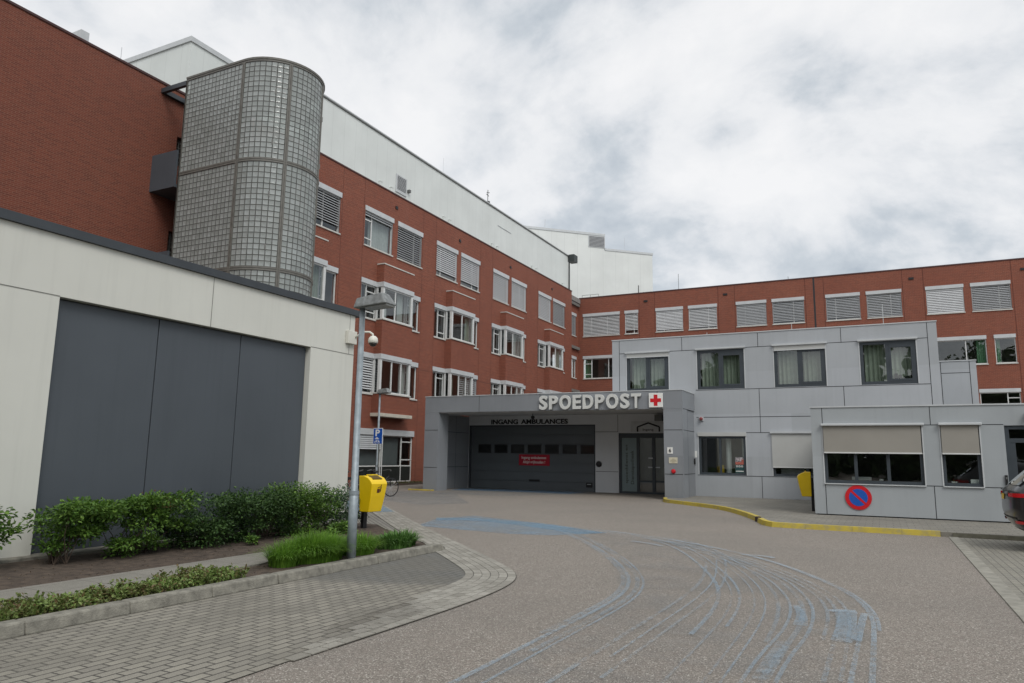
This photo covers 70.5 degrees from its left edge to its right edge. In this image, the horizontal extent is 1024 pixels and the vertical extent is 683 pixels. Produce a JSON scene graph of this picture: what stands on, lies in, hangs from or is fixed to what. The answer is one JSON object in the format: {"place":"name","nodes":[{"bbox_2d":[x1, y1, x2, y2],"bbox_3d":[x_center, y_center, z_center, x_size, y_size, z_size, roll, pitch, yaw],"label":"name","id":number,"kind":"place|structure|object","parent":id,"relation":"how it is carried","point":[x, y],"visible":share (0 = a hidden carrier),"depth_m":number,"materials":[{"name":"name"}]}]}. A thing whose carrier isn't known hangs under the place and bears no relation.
{"place":"outdoors","nodes":[
{"label":"outdoors","id":0,"kind":"place"},
{"bbox_2d":[0,552,275,606],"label":"path","id":1,"kind":"structure","parent":0,"point":[74,585],"depth_m":8.63,"materials":[{"name":"concrete"}]},
{"bbox_2d":[0,552,464,682],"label":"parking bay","id":2,"kind":"object","parent":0,"point":[225,638],"visible":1,"depth_m":6.48,"materials":[{"name":"brick"}]},
{"bbox_2d":[262,527,363,564],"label":"ornamental grass","id":3,"kind":"object","parent":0,"point":[332,547],"depth_m":10.19,"materials":[{"name":"plant"}]},
{"bbox_2d":[342,530,385,555],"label":"ornamental grass","id":4,"kind":"object","parent":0,"point":[369,545],"depth_m":11.09,"materials":[{"name":"plant"}]},
{"bbox_2d":[346,490,400,532],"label":"pavement","id":5,"kind":"structure","parent":0,"point":[373,518],"depth_m":17.48,"materials":[{"name":"concrete"}]},
{"bbox_2d":[371,469,398,496],"bbox_3d":[-5.058,5.418,27.686,1.750,1.031,0.574,9,-12,-42],"label":"bicycle","id":6,"kind":"object","parent":5,"relation":"on","point":[373,471],"visible":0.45,"depth_m":28.00,"materials":[{"name":"black metal"}]},
{"bbox_2d":[283,500,515,660],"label":"pavement","id":7,"kind":"structure","parent":0,"point":[468,587],"depth_m":8.72,"materials":[{"name":"concrete"}]},
{"bbox_2d":[340,512,516,645],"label":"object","id":8,"kind":"structure","parent":0,"point":[442,611],"depth_m":8.00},
{"bbox_2d":[11,0,1023,372],"label":"sky","id":9,"kind":"structure","parent":0,"point":[726,142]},
{"bbox_2d":[225,484,1023,682],"bbox_3d":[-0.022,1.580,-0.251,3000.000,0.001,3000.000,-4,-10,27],"label":"ground","id":10,"kind":"structure","parent":0,"point":[603,587],"depth_m":7.87,"materials":[{"name":"asphalt"}]},
{"bbox_2d":[0,0,233,255],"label":"brick block","id":11,"kind":"structure","parent":10,"relation":"on","point":[90,137],"depth_m":25.93,"materials":[{"name":"red brick"}]},
{"bbox_2d":[167,232,172,255],"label":"window","id":12,"kind":"structure","parent":11,"relation":"in","point":[169,244],"depth_m":29.18,"materials":[{"name":"black glass"}]},
{"bbox_2d":[176,139,180,165],"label":"window","id":13,"kind":"structure","parent":11,"relation":"in","point":[178,145],"depth_m":29.87,"materials":[{"name":"black glass"}]},
{"bbox_2d":[0,207,359,563],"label":"outbuilding","id":14,"kind":"structure","parent":10,"relation":"on","point":[127,370],"depth_m":12.14,"materials":[{"name":"concrete"}]},
{"bbox_2d":[345,330,377,346],"bbox_3d":[-3.435,-0.068,16.627,0.712,0.367,0.309,-1,-9,10],"label":"security camera","id":15,"kind":"object","parent":14,"relation":"attached to","point":[351,337],"visible":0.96,"depth_m":16.57,"materials":[{"name":"plastic"}]},
{"bbox_2d":[0,523,424,620],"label":"planting bed","id":16,"kind":"object","parent":10,"relation":"on","point":[86,566],"visible":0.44,"depth_m":9.94,"materials":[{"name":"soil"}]},
{"bbox_2d":[0,506,24,549],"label":"shrub","id":17,"kind":"object","parent":16,"relation":"on","point":[18,528],"visible":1,"depth_m":9.21,"materials":[{"name":"green plant"}]},
{"bbox_2d":[19,495,129,564],"bbox_3d":[-6.062,2.602,10.061,1.362,0.905,1.265,-4,-10,27],"label":"shrub","id":18,"kind":"object","parent":16,"relation":"on","point":[70,513],"visible":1,"depth_m":9.81,"materials":[{"name":"green plant"}]},
{"bbox_2d":[0,568,206,621],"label":"ground cover","id":19,"kind":"object","parent":16,"relation":"on","point":[14,608],"visible":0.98,"depth_m":7.31,"materials":[{"name":"green plant"}]},
{"bbox_2d":[87,489,200,558],"bbox_3d":[-5.597,2.720,10.910,1.374,0.957,1.704,-4,-10,27],"label":"shrub","id":20,"kind":"object","parent":16,"relation":"on","point":[155,506],"visible":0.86,"depth_m":10.69,"materials":[{"name":"green plant"}]},
{"bbox_2d":[142,487,260,549],"bbox_3d":[-5.067,2.902,11.988,1.434,0.975,1.788,-4,-10,27],"label":"shrub","id":21,"kind":"object","parent":16,"relation":"on","point":[213,528],"visible":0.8,"depth_m":11.76,"materials":[{"name":"green plant"}]},
{"bbox_2d":[173,563,250,584],"bbox_3d":[-3.592,2.765,8.677,0.664,0.251,0.824,-4,-10,27],"label":"plant","id":22,"kind":"object","parent":16,"relation":"on","point":[220,574],"visible":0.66,"depth_m":8.57,"materials":[{"name":"green plant"}]},
{"bbox_2d":[243,533,260,544],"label":"weed","id":23,"kind":"object","parent":16,"relation":"on","point":[253,539],"visible":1,"depth_m":12.00,"materials":[{"name":"green plant"}]},
{"bbox_2d":[219,485,309,541],"bbox_3d":[-4.552,3.066,13.018,1.519,0.978,1.921,-4,-10,27],"label":"shrub","id":24,"kind":"object","parent":16,"relation":"on","point":[270,509],"visible":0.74,"depth_m":12.86,"materials":[{"name":"green plant"}]},
{"bbox_2d":[246,539,322,567],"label":"ornamental grass","id":25,"kind":"object","parent":16,"relation":"on","point":[279,558],"depth_m":9.73,"materials":[{"name":"plant"}]},
{"bbox_2d":[266,480,345,535],"bbox_3d":[-4.006,3.215,14.068,1.374,1.040,1.757,-4,-10,27],"label":"shrub","id":26,"kind":"object","parent":16,"relation":"on","point":[313,506],"visible":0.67,"depth_m":13.88,"materials":[{"name":"green plant"}]},
{"bbox_2d":[310,482,368,529],"bbox_3d":[-3.596,3.396,15.014,0.996,0.967,1.411,-4,-10,27],"label":"shrub","id":27,"kind":"object","parent":16,"relation":"on","point":[343,515],"visible":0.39,"depth_m":14.78,"materials":[{"name":"green plant"}]},
{"bbox_2d":[321,520,357,535],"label":"plant","id":28,"kind":"object","parent":16,"relation":"on","point":[341,527],"visible":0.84,"depth_m":13.84,"materials":[{"name":"green plant"}]},
{"bbox_2d":[346,292,396,558],"bbox_3d":[-2.100,1.216,10.658,0.618,3.908,0.288,-4,-10,27],"label":"street lamp","id":29,"kind":"object","parent":16,"relation":"on","point":[378,301],"visible":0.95,"depth_m":10.73,"materials":[{"name":"metal"}]},
{"bbox_2d":[359,474,386,527],"bbox_3d":[-2.921,3.368,15.014,0.456,1.210,0.469,-5,-11,34],"label":"litter bin","id":30,"kind":"object","parent":16,"relation":"on","point":[372,489],"visible":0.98,"depth_m":14.92,"materials":[{"name":"yellow plastic"}]},
{"bbox_2d":[371,527,425,549],"bbox_3d":[-1.943,3.259,12.061,0.980,0.327,1.378,-4,-10,27],"label":"broad leaf plant","id":31,"kind":"object","parent":16,"relation":"on","point":[401,540],"visible":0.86,"depth_m":11.87,"materials":[{"name":"plant"}]},
{"bbox_2d":[0,543,444,640],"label":"kerb","id":32,"kind":"structure","parent":10,"relation":"on","point":[12,628],"depth_m":7.74,"materials":[{"name":"concrete"}]},
{"bbox_2d":[171,56,324,296],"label":"glass block tower","id":33,"kind":"structure","parent":10,"relation":"on","point":[247,186],"depth_m":26.37,"materials":[{"name":"glass block"},{"name":"brown grey steel"},{"name":"grey grout"}]},
{"bbox_2d":[373,428,382,473],"bbox_3d":[-5.800,5.110,31.234,0.500,2.730,0.124,-4,-10,27],"label":"parking sign","id":34,"kind":"object","parent":10,"relation":"on","point":[378,436],"visible":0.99,"depth_m":31.32,"materials":[{"name":"metal"}]},
{"bbox_2d":[375,388,390,473],"bbox_3d":[-5.758,4.333,32.084,0.618,4.533,0.288,-4,-10,27],"label":"street lamp","id":35,"kind":"object","parent":10,"relation":"on","point":[383,391],"visible":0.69,"depth_m":32.28,"materials":[{"name":"metal"}]},
{"bbox_2d":[358,482,422,486],"bbox_3d":[-6.323,7.544,38.198,0.600,0.090,6.000,-4,-10,27],"label":"planting bed","id":36,"kind":"object","parent":10,"relation":"on","point":[403,484],"visible":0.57,"depth_m":38.68,"materials":[{"name":"soil"}]},
{"bbox_2d":[312,94,579,486],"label":"brick wing","id":37,"kind":"structure","parent":10,"relation":"on","point":[475,287],"depth_m":44.02,"materials":[{"name":"brick"}]},
{"bbox_2d":[312,235,328,299],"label":"bay window","id":38,"kind":"structure","parent":37,"relation":"in","point":[321,244],"depth_m":34.17,"materials":[{"name":"red brick"}]},
{"bbox_2d":[319,265,338,302],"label":"window","id":39,"kind":"structure","parent":37,"relation":"in","point":[330,269],"depth_m":35.58,"materials":[{"name":"white metal"}]},
{"bbox_2d":[316,182,342,234],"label":"window","id":40,"kind":"structure","parent":37,"relation":"in","point":[322,187],"depth_m":35.56,"materials":[{"name":"white metal"}]},
{"bbox_2d":[362,352,373,394],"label":"window","id":41,"kind":"structure","parent":37,"relation":"in","point":[370,356],"depth_m":37.55,"materials":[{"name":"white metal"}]},
{"bbox_2d":[361,277,376,320],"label":"window","id":42,"kind":"structure","parent":37,"relation":"in","point":[367,282],"depth_m":37.98,"materials":[{"name":"white metal"}]},
{"bbox_2d":[364,205,394,256],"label":"window","id":43,"kind":"structure","parent":37,"relation":"in","point":[377,238],"depth_m":39.42,"materials":[{"name":"white metal"}]},
{"bbox_2d":[358,428,413,482],"bbox_3d":[-6.851,6.100,38.383,0.360,2.845,5.230,-4,-10,27],"label":"window","id":44,"kind":"structure","parent":37,"relation":"in","point":[388,450],"depth_m":38.78,"materials":[{"name":"white metal"}]},
{"bbox_2d":[370,263,414,418],"bbox_3d":[-6.403,0.044,39.216,0.720,8.140,2.930,-4,-10,27],"label":"bay window","id":45,"kind":"structure","parent":37,"relation":"in","point":[394,337],"depth_m":39.00,"materials":[{"name":"red brick"}]},
{"bbox_2d":[397,221,422,268],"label":"window","id":46,"kind":"structure","parent":37,"relation":"in","point":[402,226],"depth_m":41.76,"materials":[{"name":"white metal"}]},
{"bbox_2d":[404,362,417,400],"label":"window","id":47,"kind":"structure","parent":37,"relation":"in","point":[414,365],"depth_m":41.26,"materials":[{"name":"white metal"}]},
{"bbox_2d":[403,295,420,332],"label":"window","id":48,"kind":"structure","parent":37,"relation":"in","point":[416,299],"depth_m":41.80,"materials":[{"name":"white metal"}]},
{"bbox_2d":[432,366,444,395],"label":"window","id":49,"kind":"structure","parent":37,"relation":"in","point":[435,369],"depth_m":43.54,"materials":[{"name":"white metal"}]},
{"bbox_2d":[433,303,445,340],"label":"window","id":50,"kind":"structure","parent":37,"relation":"in","point":[439,307],"depth_m":44.08,"materials":[{"name":"white metal"}]},
{"bbox_2d":[436,240,457,283],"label":"window","id":51,"kind":"structure","parent":37,"relation":"in","point":[440,245],"depth_m":45.17,"materials":[{"name":"white metal"}]},
{"bbox_2d":[443,290,475,416],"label":"bay window","id":52,"kind":"structure","parent":37,"relation":"in","point":[459,354],"depth_m":45.17,"materials":[{"name":"red brick"}]},
{"bbox_2d":[460,252,480,292],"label":"window","id":53,"kind":"structure","parent":37,"relation":"in","point":[465,257],"depth_m":47.81,"materials":[{"name":"white metal"}]},
{"bbox_2d":[464,375,477,394],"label":"window","id":54,"kind":"structure","parent":37,"relation":"in","point":[475,377],"depth_m":47.41,"materials":[{"name":"white metal"}]},
{"bbox_2d":[469,317,478,349],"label":"window","id":55,"kind":"structure","parent":37,"relation":"in","point":[476,319],"depth_m":48.00,"materials":[{"name":"white metal"}]},
{"bbox_2d":[491,379,499,394],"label":"window","id":56,"kind":"structure","parent":37,"relation":"in","point":[493,381],"depth_m":50.00,"materials":[{"name":"white metal"}]},
{"bbox_2d":[491,323,500,355],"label":"window","id":57,"kind":"structure","parent":37,"relation":"in","point":[494,326],"depth_m":50.56,"materials":[{"name":"white metal"}]},
{"bbox_2d":[493,268,508,305],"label":"window","id":58,"kind":"structure","parent":37,"relation":"in","point":[495,272],"depth_m":51.58,"materials":[{"name":"white metal"}]},
{"bbox_2d":[499,311,523,393],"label":"bay window","id":59,"kind":"structure","parent":37,"relation":"in","point":[511,365],"depth_m":51.44,"materials":[{"name":"red brick"}]},
{"bbox_2d":[511,278,526,312],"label":"window","id":60,"kind":"structure","parent":37,"relation":"in","point":[519,284],"depth_m":54.22,"materials":[{"name":"white metal"}]},
{"bbox_2d":[515,334,525,362],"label":"window","id":61,"kind":"structure","parent":37,"relation":"in","point":[524,336],"depth_m":54.36,"materials":[{"name":"white metal"}]},
{"bbox_2d":[537,339,544,367],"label":"window","id":62,"kind":"structure","parent":37,"relation":"in","point":[540,342],"depth_m":57.13,"materials":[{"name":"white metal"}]},
{"bbox_2d":[538,291,551,322],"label":"window","id":63,"kind":"structure","parent":37,"relation":"in","point":[541,294],"depth_m":58.23,"materials":[{"name":"white metal"}]},
{"bbox_2d":[543,329,563,392],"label":"bay window","id":64,"kind":"structure","parent":37,"relation":"in","point":[553,376],"depth_m":58.06,"materials":[{"name":"red brick"}]},
{"bbox_2d":[553,298,565,328],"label":"window","id":65,"kind":"structure","parent":37,"relation":"in","point":[555,301],"depth_m":60.76,"materials":[{"name":"white metal"}]},
{"bbox_2d":[572,312,576,336],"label":"window","id":66,"kind":"structure","parent":37,"relation":"in","point":[574,315],"depth_m":65.60,"materials":[{"name":"white metal"}]},
{"bbox_2d":[423,389,707,497],"bbox_3d":[7.839,6.575,43.992,12.320,4.415,29.520,-4,-10,27],"label":"ambulance entrance","id":67,"kind":"object","parent":10,"relation":"on","point":[476,448],"visible":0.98,"depth_m":33.84,"materials":[{"name":"grey metal"}]},
{"bbox_2d":[491,419,567,423],"bbox_3d":[0.823,3.974,35.897,4.190,0.240,0.030,-4,-10,27],"label":"lettering sign","id":68,"kind":"object","parent":67,"relation":"attached to","point":[526,422],"visible":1,"depth_m":35.82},
{"bbox_2d":[468,424,594,491],"bbox_3d":[0.908,5.726,35.761,6.900,3.180,0.190,-4,-10,27],"label":"garage door","id":69,"kind":"structure","parent":67,"relation":"in","point":[494,450],"depth_m":35.68,"materials":[{"name":"grey metal"}]},
{"bbox_2d":[519,454,549,465],"bbox_3d":[1.088,5.830,35.604,1.650,0.530,0.035,-4,-10,27],"label":"notice sign","id":70,"kind":"object","parent":67,"relation":"attached to","point":[536,460],"visible":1,"depth_m":35.57,"materials":[{"name":"plastic"}]},
{"bbox_2d":[539,393,640,409],"bbox_3d":[3.192,2.515,30.222,4.500,0.614,0.100,-4,-10,27],"label":"lettering sign","id":71,"kind":"object","parent":67,"relation":"attached to","point":[590,397],"visible":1,"depth_m":30.21,"materials":[{"name":"plastic"}]},
{"bbox_2d":[619,433,664,494],"bbox_3d":[6.418,5.555,32.916,3.200,2.760,0.130,-4,-10,27],"label":"entrance door","id":72,"kind":"structure","parent":67,"relation":"in","point":[629,443],"depth_m":33.33,"materials":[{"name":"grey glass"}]},
{"bbox_2d":[631,421,663,431],"bbox_3d":[6.645,3.863,32.919,2.600,0.490,0.075,-4,-10,27],"label":"entrance sign","id":73,"kind":"object","parent":67,"relation":"attached to","point":[647,426],"visible":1,"depth_m":33.14,"materials":[{"name":"metal"}]},
{"bbox_2d":[649,393,662,407],"bbox_3d":[5.752,2.351,28.959,0.560,0.570,0.076,-4,-10,27],"label":"cross sign","id":74,"kind":"object","parent":67,"relation":"attached to","point":[655,399],"visible":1,"depth_m":28.93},
{"bbox_2d":[663,497,760,520],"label":"kerb","id":75,"kind":"structure","parent":10,"relation":"on","point":[749,515],"depth_m":23.55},
{"bbox_2d":[612,305,941,499],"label":"office block","id":76,"kind":"structure","parent":10,"relation":"on","point":[757,394],"depth_m":29.05,"materials":[{"name":"grey metal"}]},
{"bbox_2d":[625,350,669,390],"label":"window","id":77,"kind":"structure","parent":76,"relation":"in","point":[650,370],"depth_m":31.62,"materials":[{"name":"grey glass"}]},
{"bbox_2d":[695,346,744,389],"bbox_3d":[8.724,1.123,30.223,2.040,1.735,0.429,-4,-10,27],"label":"window","id":78,"kind":"structure","parent":76,"relation":"in","point":[722,367],"depth_m":30.24,"materials":[{"name":"grey glass"}]},
{"bbox_2d":[697,432,746,475],"bbox_3d":[8.781,4.642,29.966,1.940,1.725,0.945,-4,-10,27],"label":"window","id":79,"kind":"structure","parent":76,"relation":"in","point":[728,435],"depth_m":29.70,"materials":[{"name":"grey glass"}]},
{"bbox_2d":[735,457,743,472],"bbox_3d":[9.204,4.992,29.279,0.350,0.630,0.012,-4,-10,27],"label":"poster","id":80,"kind":"object","parent":76,"relation":"attached to","point":[739,464],"visible":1,"depth_m":29.28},
{"bbox_2d":[770,431,813,476],"bbox_3d":[11.296,4.425,28.452,2.070,1.750,0.610,-4,-10,27],"label":"window","id":81,"kind":"structure","parent":76,"relation":"in","point":[790,449],"depth_m":28.39,"materials":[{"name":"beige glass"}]},
{"bbox_2d":[771,341,826,386],"bbox_3d":[11.474,0.944,28.847,2.040,1.735,0.429,-4,-10,27],"label":"window","id":82,"kind":"structure","parent":76,"relation":"in","point":[800,364],"depth_m":28.85,"materials":[{"name":"grey glass"}]},
{"bbox_2d":[857,337,917,384],"bbox_3d":[14.264,0.762,27.450,2.030,1.735,0.427,-4,-10,27],"label":"window","id":83,"kind":"structure","parent":76,"relation":"in","point":[887,360],"depth_m":27.46,"materials":[{"name":"grey glass"}]},
{"bbox_2d":[553,258,1023,403],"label":"brick wing","id":84,"kind":"structure","parent":10,"relation":"on","point":[975,310],"depth_m":56.63,"materials":[{"name":"brick"}]},
{"bbox_2d":[524,225,652,354],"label":"rooftop block","id":85,"kind":"structure","parent":84,"relation":"on","point":[597,269],"depth_m":76.88,"materials":[{"name":"grey metal"}]},
{"bbox_2d":[583,355,611,379],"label":"window","id":86,"kind":"structure","parent":84,"relation":"in","point":[588,359],"depth_m":65.37,"materials":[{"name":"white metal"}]},
{"bbox_2d":[583,311,619,336],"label":"window","id":87,"kind":"structure","parent":84,"relation":"in","point":[589,316],"depth_m":65.44,"materials":[{"name":"white metal"}]},
{"bbox_2d":[624,310,638,334],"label":"window","id":88,"kind":"structure","parent":84,"relation":"in","point":[634,312],"depth_m":64.22,"materials":[{"name":"white metal"}]},
{"bbox_2d":[655,306,683,332],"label":"window","id":89,"kind":"structure","parent":84,"relation":"in","point":[666,310],"depth_m":62.69,"materials":[{"name":"white metal"}]},
{"bbox_2d":[688,303,717,330],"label":"window","id":90,"kind":"structure","parent":84,"relation":"in","point":[704,306],"depth_m":61.38,"materials":[{"name":"white metal"}]},
{"bbox_2d":[736,300,766,326],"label":"window","id":91,"kind":"structure","parent":84,"relation":"in","point":[758,303],"depth_m":59.61,"materials":[{"name":"white metal"}]},
{"bbox_2d":[771,296,804,324],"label":"window","id":92,"kind":"structure","parent":84,"relation":"in","point":[793,299],"depth_m":58.34,"materials":[{"name":"white metal"}]},
{"bbox_2d":[825,292,860,321],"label":"window","id":93,"kind":"structure","parent":84,"relation":"in","point":[855,294],"depth_m":56.56,"materials":[{"name":"white metal"}]},
{"bbox_2d":[865,289,902,318],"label":"window","id":94,"kind":"structure","parent":84,"relation":"in","point":[892,291],"depth_m":55.25,"materials":[{"name":"white metal"}]},
{"bbox_2d":[925,284,965,314],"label":"window","id":95,"kind":"structure","parent":84,"relation":"in","point":[955,287],"depth_m":53.49,"materials":[{"name":"white metal"}]},
{"bbox_2d":[937,335,988,364],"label":"window","id":96,"kind":"structure","parent":84,"relation":"in","point":[980,340],"depth_m":52.29,"materials":[{"name":"white metal"}]},
{"bbox_2d":[970,280,1012,311],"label":"window","id":97,"kind":"structure","parent":84,"relation":"in","point":[1005,282],"depth_m":52.20,"materials":[{"name":"white metal"}]},
{"bbox_2d":[979,388,1020,403],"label":"window","id":98,"kind":"structure","parent":84,"relation":"in","point":[1004,390],"depth_m":50.98,"materials":[{"name":"white metal"}]},
{"bbox_2d":[994,334,1017,363],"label":"window","id":99,"kind":"structure","parent":84,"relation":"in","point":[999,336],"depth_m":51.54,"materials":[{"name":"white metal"}]},
{"bbox_2d":[757,518,940,536],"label":"kerb","id":100,"kind":"structure","parent":10,"relation":"on","point":[763,521],"depth_m":16.66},
{"bbox_2d":[809,403,1023,522],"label":"annex","id":101,"kind":"object","parent":10,"relation":"on","point":[956,462],"visible":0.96,"depth_m":19.65,"materials":[{"name":"grey metal"}]},
{"bbox_2d":[845,485,871,509],"bbox_3d":[9.579,4.314,20.023,0.670,0.670,0.027,-4,-10,27],"label":"no parking sign","id":102,"kind":"object","parent":101,"relation":"attached to","point":[858,497],"visible":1,"depth_m":20.01,"materials":[{"name":"metal"}]},
{"bbox_2d":[820,423,926,486],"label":"window","id":103,"kind":"structure","parent":101,"relation":"in","point":[866,438],"depth_m":20.03,"materials":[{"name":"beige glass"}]},
{"bbox_2d":[938,422,984,487],"bbox_3d":[11.902,3.007,19.171,0.990,1.690,0.430,-4,-10,27],"label":"window","id":104,"kind":"structure","parent":101,"relation":"in","point":[956,438],"depth_m":19.09,"materials":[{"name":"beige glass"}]},
{"bbox_2d":[1004,425,1023,481],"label":"door","id":105,"kind":"structure","parent":101,"relation":"in","point":[1010,442],"depth_m":18.65,"materials":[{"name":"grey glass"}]},
{"bbox_2d":[939,359,978,403],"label":"grey block","id":106,"kind":"structure","parent":10,"relation":"on","point":[959,382],"depth_m":27.84,"materials":[{"name":"metal"}]},
{"bbox_2d":[949,537,1023,622],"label":"kerb","id":107,"kind":"structure","parent":10,"relation":"on","point":[1010,597],"depth_m":9.91,"materials":[{"name":"concrete"}]},
{"bbox_2d":[953,533,1023,540],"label":"kerb","id":108,"kind":"structure","parent":10,"relation":"on","point":[994,537],"depth_m":15.38,"materials":[{"name":"concrete"}]},
{"bbox_2d":[667,496,1023,536],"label":"pavement","id":109,"kind":"structure","parent":0,"point":[788,510],"depth_m":18.83,"materials":[{"name":"concrete"}]},
{"bbox_2d":[797,471,814,510],"bbox_3d":[8.895,4.530,21.924,0.456,1.210,0.469,-2,-10,19],"label":"litter bin","id":110,"kind":"object","parent":109,"relation":"on","point":[805,482],"visible":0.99,"depth_m":21.77,"materials":[{"name":"yellow plastic"}]},
{"bbox_2d":[960,538,1023,601],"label":"parking bay","id":111,"kind":"object","parent":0,"point":[1003,560],"visible":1,"depth_m":12.38,"materials":[{"name":"brick"}]},
{"bbox_2d":[1001,470,1023,530],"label":"parked car","id":112,"kind":"object","parent":111,"relation":"on","point":[1012,494],"visible":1,"depth_m":13.48,"materials":[{"name":"black paint"}]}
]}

